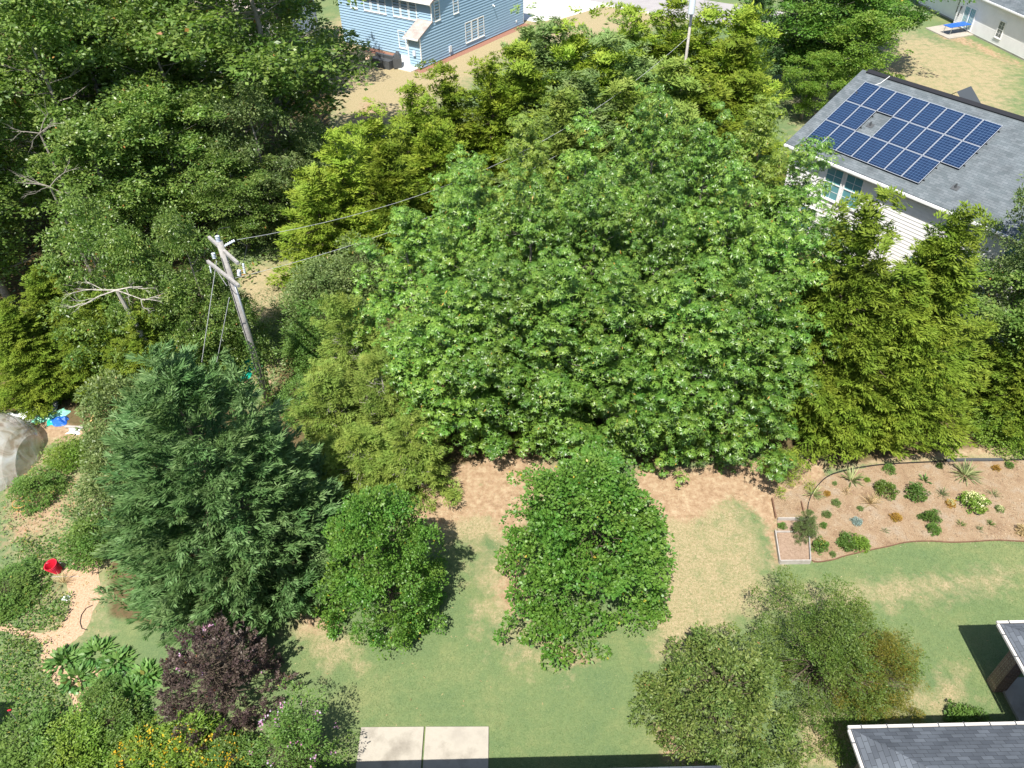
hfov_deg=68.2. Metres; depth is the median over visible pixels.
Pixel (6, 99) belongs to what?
tree
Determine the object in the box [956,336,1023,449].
cedar tree
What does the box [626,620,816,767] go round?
fruit tree
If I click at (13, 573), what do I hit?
shrub
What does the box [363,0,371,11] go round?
window
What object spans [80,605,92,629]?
garden hose
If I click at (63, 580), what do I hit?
twig clump
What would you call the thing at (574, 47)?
cedar tree
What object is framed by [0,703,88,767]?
shrub
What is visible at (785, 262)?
gum tree
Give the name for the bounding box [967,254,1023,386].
tree
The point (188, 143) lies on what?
tree
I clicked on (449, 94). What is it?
cedar tree
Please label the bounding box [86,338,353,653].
cypress tree
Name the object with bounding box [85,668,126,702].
strap leaved plant
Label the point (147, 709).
strap leaved plant
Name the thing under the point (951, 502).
plant
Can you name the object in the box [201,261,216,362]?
guy wire
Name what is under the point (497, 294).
gum tree
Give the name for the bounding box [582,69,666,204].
cedar tree
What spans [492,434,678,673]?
maple tree
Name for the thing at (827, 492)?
plant
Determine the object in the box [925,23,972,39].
patio slab
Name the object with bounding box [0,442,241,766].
rough weeds
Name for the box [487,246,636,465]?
gum tree
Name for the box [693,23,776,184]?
cedar tree
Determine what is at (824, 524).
plant
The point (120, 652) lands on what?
strap leaved plant
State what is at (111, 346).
cedar tree
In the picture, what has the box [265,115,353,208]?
tree
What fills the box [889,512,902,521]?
plant
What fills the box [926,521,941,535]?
plant
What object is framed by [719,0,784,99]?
cedar tree
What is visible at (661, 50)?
cedar tree
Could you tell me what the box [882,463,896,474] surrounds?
plant
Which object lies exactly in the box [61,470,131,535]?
shrub
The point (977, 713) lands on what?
shrub
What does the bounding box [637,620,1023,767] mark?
house
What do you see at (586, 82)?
cedar tree
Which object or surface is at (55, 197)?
dead tree
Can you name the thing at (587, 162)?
gum tree
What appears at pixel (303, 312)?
shrub
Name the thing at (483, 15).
window
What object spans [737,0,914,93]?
tree
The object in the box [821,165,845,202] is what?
window
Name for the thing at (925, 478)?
grass clump
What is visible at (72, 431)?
plastic bag
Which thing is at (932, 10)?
tree
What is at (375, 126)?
cedar tree
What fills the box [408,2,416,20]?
window
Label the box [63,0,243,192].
tree
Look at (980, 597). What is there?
lawn grass
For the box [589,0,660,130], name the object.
cedar tree
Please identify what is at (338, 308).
cedar tree
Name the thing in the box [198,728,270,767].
shrub
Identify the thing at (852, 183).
window
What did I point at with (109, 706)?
shrub
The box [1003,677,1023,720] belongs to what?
patio slab
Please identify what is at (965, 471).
yucca plant
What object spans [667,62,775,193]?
cedar tree
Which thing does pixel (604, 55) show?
cedar tree
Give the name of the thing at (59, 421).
blue tarp
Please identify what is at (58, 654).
strap leaved plant
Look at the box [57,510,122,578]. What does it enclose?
shrub
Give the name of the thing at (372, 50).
mulch strip
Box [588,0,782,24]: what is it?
road
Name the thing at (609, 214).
gum tree
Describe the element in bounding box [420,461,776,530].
leaf litter
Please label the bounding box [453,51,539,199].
cedar tree
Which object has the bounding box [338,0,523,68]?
house
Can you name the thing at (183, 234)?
tree
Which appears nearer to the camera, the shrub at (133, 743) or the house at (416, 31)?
the shrub at (133, 743)
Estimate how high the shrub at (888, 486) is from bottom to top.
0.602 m
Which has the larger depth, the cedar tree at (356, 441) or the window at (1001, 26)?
the window at (1001, 26)
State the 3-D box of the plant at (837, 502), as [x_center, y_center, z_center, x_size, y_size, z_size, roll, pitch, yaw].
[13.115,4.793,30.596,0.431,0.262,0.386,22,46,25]
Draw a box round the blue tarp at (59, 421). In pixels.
[50,416,68,426]
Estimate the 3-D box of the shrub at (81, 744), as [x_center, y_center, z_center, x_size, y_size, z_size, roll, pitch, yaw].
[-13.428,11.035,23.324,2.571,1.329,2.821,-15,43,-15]
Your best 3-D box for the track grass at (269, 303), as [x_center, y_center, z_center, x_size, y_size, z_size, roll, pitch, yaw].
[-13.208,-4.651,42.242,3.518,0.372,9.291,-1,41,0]
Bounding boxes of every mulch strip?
[366,48,393,54]
[416,23,526,72]
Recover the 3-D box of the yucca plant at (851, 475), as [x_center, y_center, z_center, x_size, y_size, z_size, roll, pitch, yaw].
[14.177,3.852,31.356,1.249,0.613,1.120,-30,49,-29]
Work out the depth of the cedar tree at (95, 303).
34.50 m
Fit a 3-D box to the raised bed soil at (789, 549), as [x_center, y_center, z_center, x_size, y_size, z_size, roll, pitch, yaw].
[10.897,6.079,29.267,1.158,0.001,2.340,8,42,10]
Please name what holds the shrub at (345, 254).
on the ground at (990, 74)
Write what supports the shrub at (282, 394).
on the ground at (990, 74)
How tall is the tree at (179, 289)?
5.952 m
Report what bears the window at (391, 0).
in the house at (416, 31)
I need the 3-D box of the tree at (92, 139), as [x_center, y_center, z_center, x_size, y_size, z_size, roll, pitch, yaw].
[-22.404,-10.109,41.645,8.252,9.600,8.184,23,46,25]
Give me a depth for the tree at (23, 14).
40.03 m
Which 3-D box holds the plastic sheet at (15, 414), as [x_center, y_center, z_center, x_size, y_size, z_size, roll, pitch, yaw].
[-22.894,1.345,35.493,1.829,0.281,1.331,18,45,21]
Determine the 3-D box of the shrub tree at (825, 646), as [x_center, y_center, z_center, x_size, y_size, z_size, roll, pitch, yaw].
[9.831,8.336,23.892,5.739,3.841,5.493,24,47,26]
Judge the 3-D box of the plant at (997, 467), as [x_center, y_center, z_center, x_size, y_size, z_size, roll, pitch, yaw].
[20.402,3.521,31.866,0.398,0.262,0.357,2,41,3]
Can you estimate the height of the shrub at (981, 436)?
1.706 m
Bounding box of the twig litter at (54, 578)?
[0,439,110,731]
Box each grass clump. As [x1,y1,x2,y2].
[858,492,882,508]
[919,473,932,483]
[936,487,949,497]
[987,489,1000,496]
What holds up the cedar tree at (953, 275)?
on the ground at (990, 74)
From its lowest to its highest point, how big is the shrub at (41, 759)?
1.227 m
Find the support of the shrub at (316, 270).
on the ground at (990, 74)
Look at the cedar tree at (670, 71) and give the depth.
46.05 m
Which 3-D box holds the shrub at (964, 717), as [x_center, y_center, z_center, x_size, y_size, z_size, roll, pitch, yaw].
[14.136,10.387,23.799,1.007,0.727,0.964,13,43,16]
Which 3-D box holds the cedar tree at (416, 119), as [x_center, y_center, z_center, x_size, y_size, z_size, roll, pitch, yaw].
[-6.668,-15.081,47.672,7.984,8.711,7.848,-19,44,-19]
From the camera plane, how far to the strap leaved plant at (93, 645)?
26.19 m
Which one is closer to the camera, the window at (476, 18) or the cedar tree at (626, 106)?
the cedar tree at (626, 106)
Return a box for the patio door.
[960,5,977,31]
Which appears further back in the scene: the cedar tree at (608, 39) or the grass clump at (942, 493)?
the cedar tree at (608, 39)
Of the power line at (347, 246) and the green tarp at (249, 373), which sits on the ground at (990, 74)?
the green tarp at (249, 373)
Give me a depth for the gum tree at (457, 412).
29.71 m
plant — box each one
[39,642,81,677]
[57,658,96,695]
[73,634,119,671]
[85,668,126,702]
[93,645,138,677]
[113,673,155,704]
[119,700,157,729]
[126,657,165,693]
[777,522,787,529]
[804,485,824,500]
[820,522,827,528]
[821,510,831,517]
[824,490,830,497]
[829,550,835,557]
[830,498,841,507]
[841,466,866,485]
[849,516,862,525]
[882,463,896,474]
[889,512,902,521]
[916,513,924,520]
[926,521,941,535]
[936,462,943,468]
[945,498,956,507]
[950,459,982,486]
[991,464,1001,471]
[995,505,1005,512]
[1004,461,1014,468]
[1014,523,1023,536]
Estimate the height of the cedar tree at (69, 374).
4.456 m
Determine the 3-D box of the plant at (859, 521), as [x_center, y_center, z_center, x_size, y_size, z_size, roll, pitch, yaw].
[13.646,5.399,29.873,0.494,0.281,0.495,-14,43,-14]
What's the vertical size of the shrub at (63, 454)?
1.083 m
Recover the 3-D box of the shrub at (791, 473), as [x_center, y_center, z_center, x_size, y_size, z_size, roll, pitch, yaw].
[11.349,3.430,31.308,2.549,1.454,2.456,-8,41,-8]
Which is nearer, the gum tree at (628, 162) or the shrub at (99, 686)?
the shrub at (99, 686)
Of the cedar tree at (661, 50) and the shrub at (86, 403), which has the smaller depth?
the shrub at (86, 403)
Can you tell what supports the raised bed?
on the ground at (990, 74)
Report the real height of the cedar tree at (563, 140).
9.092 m
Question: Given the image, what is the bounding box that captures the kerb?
[570,0,726,26]
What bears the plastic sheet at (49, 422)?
on the ground at (990, 74)
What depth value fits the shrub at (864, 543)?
28.84 m
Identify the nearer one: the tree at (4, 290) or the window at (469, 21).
the tree at (4, 290)
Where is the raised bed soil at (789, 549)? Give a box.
[777,521,808,559]
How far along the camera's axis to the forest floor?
46.84 m
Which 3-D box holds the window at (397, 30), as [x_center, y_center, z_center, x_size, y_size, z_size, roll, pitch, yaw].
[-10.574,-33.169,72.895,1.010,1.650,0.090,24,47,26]
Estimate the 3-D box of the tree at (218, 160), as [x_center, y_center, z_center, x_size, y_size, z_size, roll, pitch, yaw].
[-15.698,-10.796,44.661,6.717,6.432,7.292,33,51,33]
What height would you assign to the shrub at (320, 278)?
3.640 m
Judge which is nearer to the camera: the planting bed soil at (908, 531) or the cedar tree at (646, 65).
the planting bed soil at (908, 531)
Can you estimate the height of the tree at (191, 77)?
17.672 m
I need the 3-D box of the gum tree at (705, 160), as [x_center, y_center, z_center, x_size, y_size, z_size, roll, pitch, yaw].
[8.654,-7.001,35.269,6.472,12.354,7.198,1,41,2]
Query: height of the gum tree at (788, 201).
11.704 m
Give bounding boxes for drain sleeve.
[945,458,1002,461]
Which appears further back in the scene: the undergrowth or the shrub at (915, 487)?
the undergrowth
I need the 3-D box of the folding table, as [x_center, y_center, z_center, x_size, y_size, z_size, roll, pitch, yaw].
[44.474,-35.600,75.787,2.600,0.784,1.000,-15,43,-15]
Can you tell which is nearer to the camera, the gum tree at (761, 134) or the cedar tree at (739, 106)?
the gum tree at (761, 134)
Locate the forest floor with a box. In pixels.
[0,102,325,322]
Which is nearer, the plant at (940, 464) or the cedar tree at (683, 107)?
the plant at (940, 464)
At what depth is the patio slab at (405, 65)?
71.34 m
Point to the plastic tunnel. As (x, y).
(21, 443)
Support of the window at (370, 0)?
in the house at (416, 31)
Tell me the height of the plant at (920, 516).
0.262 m
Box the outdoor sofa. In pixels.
[370,52,393,69]
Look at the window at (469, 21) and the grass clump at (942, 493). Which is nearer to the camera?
the grass clump at (942, 493)
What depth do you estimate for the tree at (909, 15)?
62.58 m
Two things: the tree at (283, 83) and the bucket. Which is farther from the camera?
the tree at (283, 83)
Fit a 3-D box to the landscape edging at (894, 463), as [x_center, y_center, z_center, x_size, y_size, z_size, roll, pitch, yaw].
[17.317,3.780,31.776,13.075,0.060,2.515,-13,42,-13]
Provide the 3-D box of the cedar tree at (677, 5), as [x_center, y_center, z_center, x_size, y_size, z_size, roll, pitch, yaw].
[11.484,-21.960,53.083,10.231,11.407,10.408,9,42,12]
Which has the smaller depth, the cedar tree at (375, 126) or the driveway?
the cedar tree at (375, 126)
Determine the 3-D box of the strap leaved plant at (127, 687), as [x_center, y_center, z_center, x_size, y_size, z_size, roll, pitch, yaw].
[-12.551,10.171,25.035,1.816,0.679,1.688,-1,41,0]
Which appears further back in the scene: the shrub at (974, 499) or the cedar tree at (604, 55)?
the cedar tree at (604, 55)
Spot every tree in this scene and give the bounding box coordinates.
[0,0,158,156]
[0,0,166,227]
[0,0,222,206]
[0,11,63,173]
[0,40,46,223]
[0,115,185,264]
[0,119,45,306]
[0,295,83,424]
[3,100,105,277]
[13,157,98,283]
[20,259,87,392]
[33,185,181,381]
[40,308,114,402]
[52,275,152,402]
[56,0,262,155]
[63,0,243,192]
[63,279,161,346]
[85,78,249,242]
[86,0,232,84]
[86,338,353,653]
[90,331,137,408]
[96,222,239,372]
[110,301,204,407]
[128,272,250,385]
[131,0,379,177]
[145,202,281,388]
[181,143,300,248]
[185,258,274,373]
[201,73,321,252]
[207,0,337,96]
[264,162,391,297]
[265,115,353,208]
[276,121,411,262]
[287,357,380,470]
[308,288,389,419]
[309,483,450,660]
[316,421,416,519]
[323,340,438,466]
[332,96,429,206]
[335,137,450,275]
[347,205,478,379]
[349,397,463,523]
[365,72,459,209]
[372,265,535,452]
[381,104,471,245]
[402,144,517,290]
[403,58,503,194]
[406,150,533,345]
[419,248,589,460]
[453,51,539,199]
[462,161,599,384]
[463,38,550,187]
[463,112,589,283]
[476,15,597,177]
[478,1,556,116]
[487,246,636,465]
[491,67,641,230]
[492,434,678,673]
[497,85,631,251]
[515,107,646,327]
[529,16,649,153]
[530,257,703,477]
[531,5,618,137]
[536,44,660,150]
[537,161,662,382]
[577,162,729,383]
[578,82,713,300]
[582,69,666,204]
[584,254,762,487]
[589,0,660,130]
[613,38,686,115]
[617,99,745,225]
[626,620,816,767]
[628,54,727,190]
[629,101,756,331]
[632,18,699,84]
[636,0,711,90]
[642,158,794,398]
[653,258,822,482]
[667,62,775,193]
[675,1,782,133]
[679,94,810,303]
[689,0,791,161]
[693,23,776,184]
[697,184,847,426]
[698,135,853,327]
[716,58,785,185]
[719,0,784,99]
[731,183,926,464]
[731,564,931,767]
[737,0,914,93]
[762,0,898,94]
[775,49,846,120]
[790,509,819,544]
[798,239,966,466]
[803,0,975,47]
[813,10,915,92]
[824,612,931,724]
[843,200,1001,450]
[847,1,940,61]
[947,171,1023,364]
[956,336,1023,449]
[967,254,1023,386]
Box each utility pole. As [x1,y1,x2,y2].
[204,227,277,408]
[682,0,695,77]
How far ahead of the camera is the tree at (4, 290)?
40.55 m
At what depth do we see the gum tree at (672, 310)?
28.34 m
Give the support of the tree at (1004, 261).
on the ground at (990, 74)
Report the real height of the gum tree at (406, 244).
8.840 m
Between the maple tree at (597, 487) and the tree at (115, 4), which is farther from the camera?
the tree at (115, 4)
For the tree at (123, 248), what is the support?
on the ground at (990, 74)
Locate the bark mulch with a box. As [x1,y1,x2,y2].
[774,461,1023,562]
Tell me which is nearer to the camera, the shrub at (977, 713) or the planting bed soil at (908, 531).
the shrub at (977, 713)
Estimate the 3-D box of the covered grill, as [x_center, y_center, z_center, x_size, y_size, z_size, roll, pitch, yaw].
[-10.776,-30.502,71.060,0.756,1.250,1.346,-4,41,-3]
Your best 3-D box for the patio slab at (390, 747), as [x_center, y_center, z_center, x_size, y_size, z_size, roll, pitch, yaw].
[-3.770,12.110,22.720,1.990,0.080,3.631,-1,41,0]
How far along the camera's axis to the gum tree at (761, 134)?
32.48 m
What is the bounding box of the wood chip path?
[0,561,102,710]
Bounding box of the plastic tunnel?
[0,412,43,491]
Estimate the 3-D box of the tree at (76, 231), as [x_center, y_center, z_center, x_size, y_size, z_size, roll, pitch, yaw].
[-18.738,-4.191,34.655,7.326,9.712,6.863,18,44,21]
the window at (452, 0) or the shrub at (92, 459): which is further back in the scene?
the window at (452, 0)
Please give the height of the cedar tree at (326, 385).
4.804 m
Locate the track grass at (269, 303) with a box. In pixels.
[241,272,296,347]
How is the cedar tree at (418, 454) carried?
on the ground at (990, 74)
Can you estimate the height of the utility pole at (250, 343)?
9.561 m
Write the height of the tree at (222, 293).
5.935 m
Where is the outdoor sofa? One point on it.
(385, 60)
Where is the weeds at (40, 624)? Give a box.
[0,533,76,729]
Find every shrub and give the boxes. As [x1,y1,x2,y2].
[0,557,53,623]
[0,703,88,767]
[5,465,77,516]
[7,725,94,767]
[29,701,117,767]
[42,433,97,473]
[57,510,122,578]
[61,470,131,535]
[73,367,151,448]
[75,419,136,497]
[77,673,124,714]
[77,686,150,762]
[104,715,186,767]
[144,610,302,753]
[144,704,231,767]
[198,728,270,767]
[240,677,359,767]
[270,256,376,343]
[271,289,386,380]
[271,373,317,436]
[276,319,353,383]
[283,252,362,316]
[318,229,405,323]
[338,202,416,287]
[748,444,815,499]
[811,535,829,555]
[836,530,861,552]
[850,533,871,553]
[874,479,900,500]
[904,481,930,502]
[924,508,942,523]
[943,698,975,722]
[949,399,1023,463]
[956,490,991,513]
[964,703,992,722]
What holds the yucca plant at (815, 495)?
on the planting bed soil at (908, 531)
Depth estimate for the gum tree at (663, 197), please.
29.88 m
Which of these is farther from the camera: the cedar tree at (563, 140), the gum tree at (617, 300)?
the cedar tree at (563, 140)
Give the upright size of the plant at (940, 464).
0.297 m
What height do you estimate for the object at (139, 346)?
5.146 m
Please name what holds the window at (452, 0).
in the house at (416, 31)
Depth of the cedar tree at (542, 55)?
48.41 m
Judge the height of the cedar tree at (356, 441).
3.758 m
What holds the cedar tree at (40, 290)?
on the ground at (990, 74)
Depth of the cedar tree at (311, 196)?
41.27 m
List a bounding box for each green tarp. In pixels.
[231,371,251,380]
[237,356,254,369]
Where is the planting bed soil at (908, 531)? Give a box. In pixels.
[774,460,1023,560]
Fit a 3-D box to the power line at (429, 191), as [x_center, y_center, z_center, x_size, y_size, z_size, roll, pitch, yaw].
[0.037,-13.059,39.550,0.016,2.472,32.271,31,50,32]
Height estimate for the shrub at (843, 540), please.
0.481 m
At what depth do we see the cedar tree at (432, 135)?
44.25 m
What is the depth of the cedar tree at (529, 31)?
50.40 m
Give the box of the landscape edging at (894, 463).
[807,459,1023,535]
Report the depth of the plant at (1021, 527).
29.33 m
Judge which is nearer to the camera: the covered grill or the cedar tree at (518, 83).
the cedar tree at (518, 83)
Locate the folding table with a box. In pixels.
[943,21,970,34]
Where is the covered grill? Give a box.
[393,51,401,68]
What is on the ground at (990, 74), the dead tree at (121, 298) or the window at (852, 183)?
the dead tree at (121, 298)
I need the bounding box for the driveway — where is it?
[524,0,608,21]
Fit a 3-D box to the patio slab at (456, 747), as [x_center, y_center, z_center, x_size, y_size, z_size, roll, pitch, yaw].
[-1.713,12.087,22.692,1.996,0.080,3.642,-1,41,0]
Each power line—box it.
[236,91,652,277]
[237,37,687,239]
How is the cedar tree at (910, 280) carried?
on the ground at (990, 74)
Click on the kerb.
(610, 6)
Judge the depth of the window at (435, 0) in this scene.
69.76 m
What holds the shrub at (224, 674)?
on the ground at (990, 74)
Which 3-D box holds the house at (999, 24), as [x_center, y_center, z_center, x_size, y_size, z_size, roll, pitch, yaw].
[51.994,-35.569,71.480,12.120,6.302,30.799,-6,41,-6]
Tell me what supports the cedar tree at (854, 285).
on the ground at (990, 74)
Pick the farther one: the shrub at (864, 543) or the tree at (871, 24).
the tree at (871, 24)
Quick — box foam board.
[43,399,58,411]
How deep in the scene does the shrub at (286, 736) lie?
21.76 m
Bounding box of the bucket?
[44,559,62,573]
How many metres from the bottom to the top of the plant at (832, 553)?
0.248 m
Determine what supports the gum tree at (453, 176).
on the ground at (990, 74)
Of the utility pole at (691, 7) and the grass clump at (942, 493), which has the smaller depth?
the grass clump at (942, 493)
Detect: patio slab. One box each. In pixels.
[356,727,423,767]
[396,54,417,71]
[423,727,488,767]
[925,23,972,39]
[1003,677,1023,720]
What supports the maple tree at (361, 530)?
on the ground at (990, 74)
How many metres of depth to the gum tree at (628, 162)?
33.42 m
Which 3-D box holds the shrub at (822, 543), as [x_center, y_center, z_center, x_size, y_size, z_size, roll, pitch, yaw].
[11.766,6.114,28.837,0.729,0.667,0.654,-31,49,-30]
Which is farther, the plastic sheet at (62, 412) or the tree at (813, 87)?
the tree at (813, 87)
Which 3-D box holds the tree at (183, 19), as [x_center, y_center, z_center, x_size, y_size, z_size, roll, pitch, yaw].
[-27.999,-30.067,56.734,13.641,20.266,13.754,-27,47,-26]
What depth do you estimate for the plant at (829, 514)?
30.13 m
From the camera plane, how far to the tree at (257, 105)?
44.21 m
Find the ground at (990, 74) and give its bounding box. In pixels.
[0,0,1023,767]
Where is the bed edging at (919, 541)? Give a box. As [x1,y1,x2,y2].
[811,539,1023,562]
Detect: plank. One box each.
[64,425,82,428]
[771,497,776,518]
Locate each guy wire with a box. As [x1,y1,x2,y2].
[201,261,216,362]
[216,297,229,361]
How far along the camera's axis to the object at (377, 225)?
42.49 m
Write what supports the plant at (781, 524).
on the raised bed soil at (789, 549)
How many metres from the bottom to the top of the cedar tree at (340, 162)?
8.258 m
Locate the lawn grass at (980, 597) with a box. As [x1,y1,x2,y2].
[140,447,1023,767]
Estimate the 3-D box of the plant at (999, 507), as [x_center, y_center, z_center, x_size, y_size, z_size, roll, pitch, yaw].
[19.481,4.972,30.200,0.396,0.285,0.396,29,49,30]
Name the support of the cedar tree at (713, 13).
on the ground at (990, 74)
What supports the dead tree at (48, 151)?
on the ground at (990, 74)
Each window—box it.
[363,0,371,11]
[370,0,378,13]
[378,0,386,14]
[391,0,400,17]
[397,30,406,49]
[399,0,408,19]
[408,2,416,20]
[433,0,440,21]
[452,0,458,14]
[465,21,471,43]
[471,18,478,40]
[478,15,484,37]
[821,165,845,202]
[838,173,864,210]
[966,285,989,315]
[993,20,1006,39]
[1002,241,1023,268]
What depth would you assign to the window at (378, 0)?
72.17 m
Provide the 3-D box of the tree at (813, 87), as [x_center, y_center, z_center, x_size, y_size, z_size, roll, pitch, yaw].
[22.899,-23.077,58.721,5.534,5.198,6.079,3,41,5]
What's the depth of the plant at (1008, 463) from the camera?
31.93 m
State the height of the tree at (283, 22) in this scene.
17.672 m
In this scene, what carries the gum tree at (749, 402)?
on the ground at (990, 74)
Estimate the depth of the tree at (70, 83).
44.20 m
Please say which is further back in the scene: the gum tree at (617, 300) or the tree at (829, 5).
the tree at (829, 5)
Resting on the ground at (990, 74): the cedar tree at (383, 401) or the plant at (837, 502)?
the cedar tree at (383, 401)
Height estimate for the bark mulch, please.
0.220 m
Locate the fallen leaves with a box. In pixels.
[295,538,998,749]
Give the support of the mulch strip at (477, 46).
on the ground at (990, 74)
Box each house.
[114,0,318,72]
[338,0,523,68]
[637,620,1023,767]
[777,69,1023,343]
[918,0,1023,60]
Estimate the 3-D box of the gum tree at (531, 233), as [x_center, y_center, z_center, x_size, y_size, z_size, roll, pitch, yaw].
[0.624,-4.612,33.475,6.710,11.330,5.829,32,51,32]
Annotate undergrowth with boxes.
[256,272,383,411]
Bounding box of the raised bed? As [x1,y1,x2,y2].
[774,517,810,564]
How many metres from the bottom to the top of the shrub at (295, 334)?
2.565 m
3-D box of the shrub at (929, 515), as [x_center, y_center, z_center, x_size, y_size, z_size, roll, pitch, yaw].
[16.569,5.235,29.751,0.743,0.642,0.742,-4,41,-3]
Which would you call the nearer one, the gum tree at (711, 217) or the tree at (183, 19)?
the gum tree at (711, 217)
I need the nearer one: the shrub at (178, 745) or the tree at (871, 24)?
the shrub at (178, 745)
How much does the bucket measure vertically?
0.573 m
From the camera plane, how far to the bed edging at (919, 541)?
29.10 m
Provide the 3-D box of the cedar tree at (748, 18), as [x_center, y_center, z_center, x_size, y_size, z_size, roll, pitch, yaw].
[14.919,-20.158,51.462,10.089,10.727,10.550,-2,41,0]
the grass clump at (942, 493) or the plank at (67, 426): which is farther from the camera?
the plank at (67, 426)
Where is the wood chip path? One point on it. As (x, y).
(74, 613)
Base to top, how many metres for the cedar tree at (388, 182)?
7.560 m
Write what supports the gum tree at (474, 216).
on the ground at (990, 74)
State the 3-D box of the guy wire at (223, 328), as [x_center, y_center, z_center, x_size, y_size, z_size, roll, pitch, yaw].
[-12.945,-1.581,33.487,4.219,7.018,0.033,24,47,27]
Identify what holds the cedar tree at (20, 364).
on the ground at (990, 74)
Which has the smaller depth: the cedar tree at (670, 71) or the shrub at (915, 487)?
the shrub at (915, 487)
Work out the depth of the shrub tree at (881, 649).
23.32 m
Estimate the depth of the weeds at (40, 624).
26.30 m
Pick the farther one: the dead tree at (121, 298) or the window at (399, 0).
the window at (399, 0)
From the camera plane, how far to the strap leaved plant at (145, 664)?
25.54 m
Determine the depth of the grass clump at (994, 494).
30.83 m
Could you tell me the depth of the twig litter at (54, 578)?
28.50 m
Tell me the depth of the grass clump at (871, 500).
30.56 m
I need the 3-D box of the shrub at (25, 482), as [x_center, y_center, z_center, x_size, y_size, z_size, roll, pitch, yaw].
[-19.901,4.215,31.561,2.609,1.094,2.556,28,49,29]
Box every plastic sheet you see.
[7,410,38,423]
[31,408,70,423]
[46,419,52,426]
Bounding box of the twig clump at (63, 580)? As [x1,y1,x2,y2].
[52,570,76,590]
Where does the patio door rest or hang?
in the house at (999, 24)
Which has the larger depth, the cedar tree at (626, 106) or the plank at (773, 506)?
the cedar tree at (626, 106)
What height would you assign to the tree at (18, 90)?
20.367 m
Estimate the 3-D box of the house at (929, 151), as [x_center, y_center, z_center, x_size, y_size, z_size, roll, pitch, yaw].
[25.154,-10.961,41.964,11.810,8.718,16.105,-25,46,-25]
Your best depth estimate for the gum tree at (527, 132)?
33.23 m
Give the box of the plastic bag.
[66,428,81,434]
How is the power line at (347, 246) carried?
attached to the utility pole at (691, 7)

